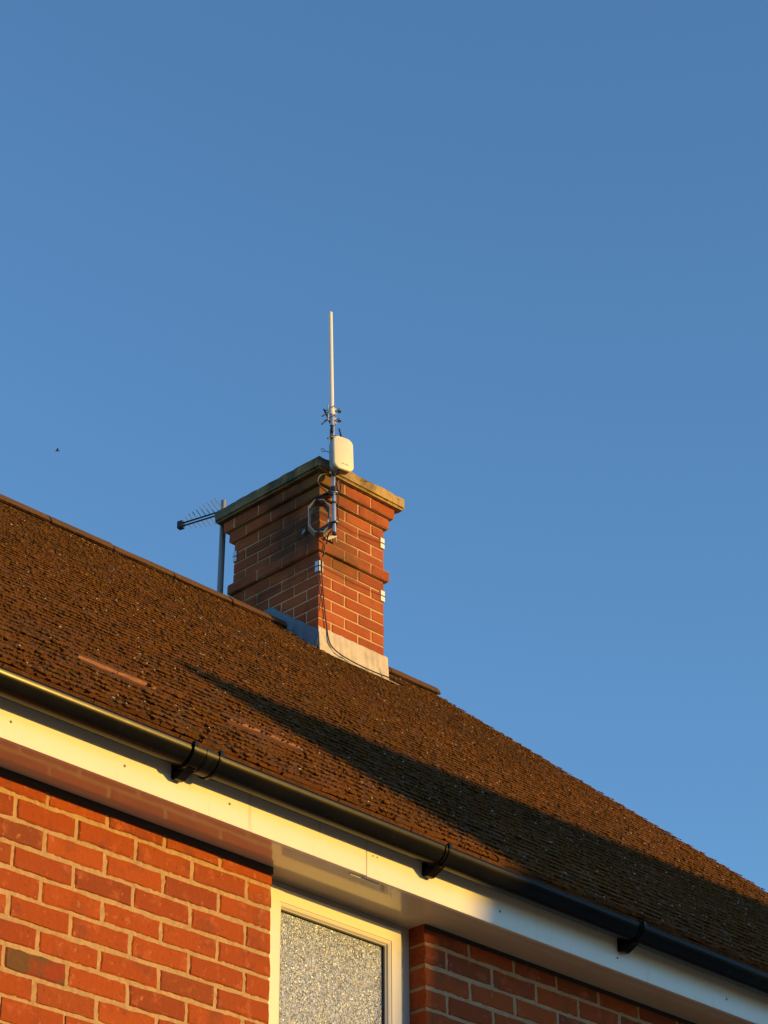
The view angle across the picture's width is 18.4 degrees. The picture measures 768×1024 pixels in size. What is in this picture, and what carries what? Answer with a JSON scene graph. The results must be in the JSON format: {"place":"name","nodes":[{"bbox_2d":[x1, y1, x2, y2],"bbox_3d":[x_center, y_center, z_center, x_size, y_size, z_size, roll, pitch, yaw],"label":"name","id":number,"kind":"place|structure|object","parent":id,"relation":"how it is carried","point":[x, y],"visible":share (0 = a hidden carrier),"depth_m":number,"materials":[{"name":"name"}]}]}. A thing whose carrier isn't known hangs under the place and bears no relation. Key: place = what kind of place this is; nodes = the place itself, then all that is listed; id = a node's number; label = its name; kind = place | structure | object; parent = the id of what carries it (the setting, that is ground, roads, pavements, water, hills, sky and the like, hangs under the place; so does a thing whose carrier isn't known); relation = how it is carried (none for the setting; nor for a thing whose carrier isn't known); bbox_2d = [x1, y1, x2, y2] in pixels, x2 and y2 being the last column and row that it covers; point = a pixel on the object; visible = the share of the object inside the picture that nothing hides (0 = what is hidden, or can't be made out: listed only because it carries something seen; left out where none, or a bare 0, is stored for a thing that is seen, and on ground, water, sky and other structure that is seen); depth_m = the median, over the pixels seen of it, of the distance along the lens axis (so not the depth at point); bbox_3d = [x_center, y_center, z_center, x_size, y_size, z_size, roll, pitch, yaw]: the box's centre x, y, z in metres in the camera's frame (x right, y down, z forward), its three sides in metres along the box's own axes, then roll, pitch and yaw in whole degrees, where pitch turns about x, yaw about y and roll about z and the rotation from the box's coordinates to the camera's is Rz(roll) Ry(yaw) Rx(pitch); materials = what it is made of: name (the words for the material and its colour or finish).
{"place":"outdoors","nodes":[
{"label":"outdoors","id":0,"kind":"place"},
{"bbox_2d":[0,0,767,891],"label":"sky","id":1,"kind":"structure","parent":0,"point":[533,234],"materials":[{"name":"blue"}]},
{"label":"ground","id":2,"kind":"structure","parent":0,"visible":0},
{"bbox_2d":[0,456,767,1023],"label":"brick house","id":3,"kind":"structure","parent":2,"relation":"on","point":[268,806],"depth_m":8.00,"materials":[{"name":"red brick"}]},
{"bbox_2d":[177,498,225,593],"bbox_3d":[-1.173,0.605,14.908,0.374,1.525,0.140,-12,-33,19],"label":"tv aerial","id":4,"kind":"object","parent":3,"relation":"attached to","point":[181,524],"visible":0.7,"depth_m":15.12,"materials":[{"name":"metal"}]},
{"bbox_2d":[233,512,384,562],"bbox_3d":[-0.473,0.242,14.879,0.793,0.072,0.568,-27,-40,37],"label":"lashing wire","id":5,"kind":"object","parent":3,"relation":"attached to","point":[382,540],"visible":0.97,"depth_m":14.80,"materials":[{"name":"grey metal"}]},
{"bbox_2d":[248,560,384,601],"bbox_3d":[-0.471,0.563,14.686,0.793,0.072,0.568,-27,-40,37],"label":"lashing wire","id":6,"kind":"object","parent":3,"relation":"attached to","point":[317,568],"visible":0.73,"depth_m":14.42,"materials":[{"name":"grey metal"}]},
{"bbox_2d":[318,558,320,609],"bbox_3d":[-0.385,0.432,14.206,0.017,0.361,0.014,8,-32,-14],"label":"thin cable","id":7,"kind":"object","parent":3,"relation":"attached to","point":[319,584],"visible":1,"depth_m":14.20,"materials":[{"name":"black rubber"}]},
{"bbox_2d":[302,416,337,543],"bbox_3d":[-0.388,-0.215,14.580,0.212,0.906,0.243,2,-31,-4],"label":"antenna mast","id":8,"kind":"object","parent":3,"relation":"attached to","point":[320,501],"visible":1,"depth_m":14.40,"materials":[{"name":"metal"}]},
{"bbox_2d":[321,311,340,432],"bbox_3d":[-0.324,-0.875,14.853,0.110,0.897,0.106,-7,-32,10],"label":"whip antenna","id":9,"kind":"object","parent":8,"relation":"attached to","point":[332,410],"visible":1,"depth_m":14.78,"materials":[{"name":"white metal"}]},
{"bbox_2d":[321,436,353,474],"bbox_3d":[-0.288,-0.340,14.514,0.190,0.257,0.100,18,-36,-28],"label":"wireless panel","id":10,"kind":"object","parent":8,"relation":"attached to","point":[341,455],"visible":1,"depth_m":14.49,"materials":[{"name":"white plastic"}]},
{"bbox_2d":[317,473,340,494],"bbox_3d":[-0.324,-0.179,14.416,0.168,0.137,0.063,14,-34,-23],"label":"looped cable","id":11,"kind":"object","parent":10,"relation":"hanging from","point":[339,481],"visible":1,"depth_m":14.44,"materials":[{"name":"black rubber"}]},
{"bbox_2d":[268,880,409,1023],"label":"window","id":12,"kind":"structure","parent":3,"relation":"in","point":[331,962],"depth_m":7.68,"materials":[{"name":"glass"}]},
{"bbox_2d":[321,432,403,685],"bbox_3d":[-0.146,0.284,14.466,0.143,1.556,0.627,-27,-40,37],"label":"black cable","id":13,"kind":"object","parent":3,"relation":"attached to","point":[324,600],"visible":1,"depth_m":14.23,"materials":[{"name":"rubber"}]}
]}

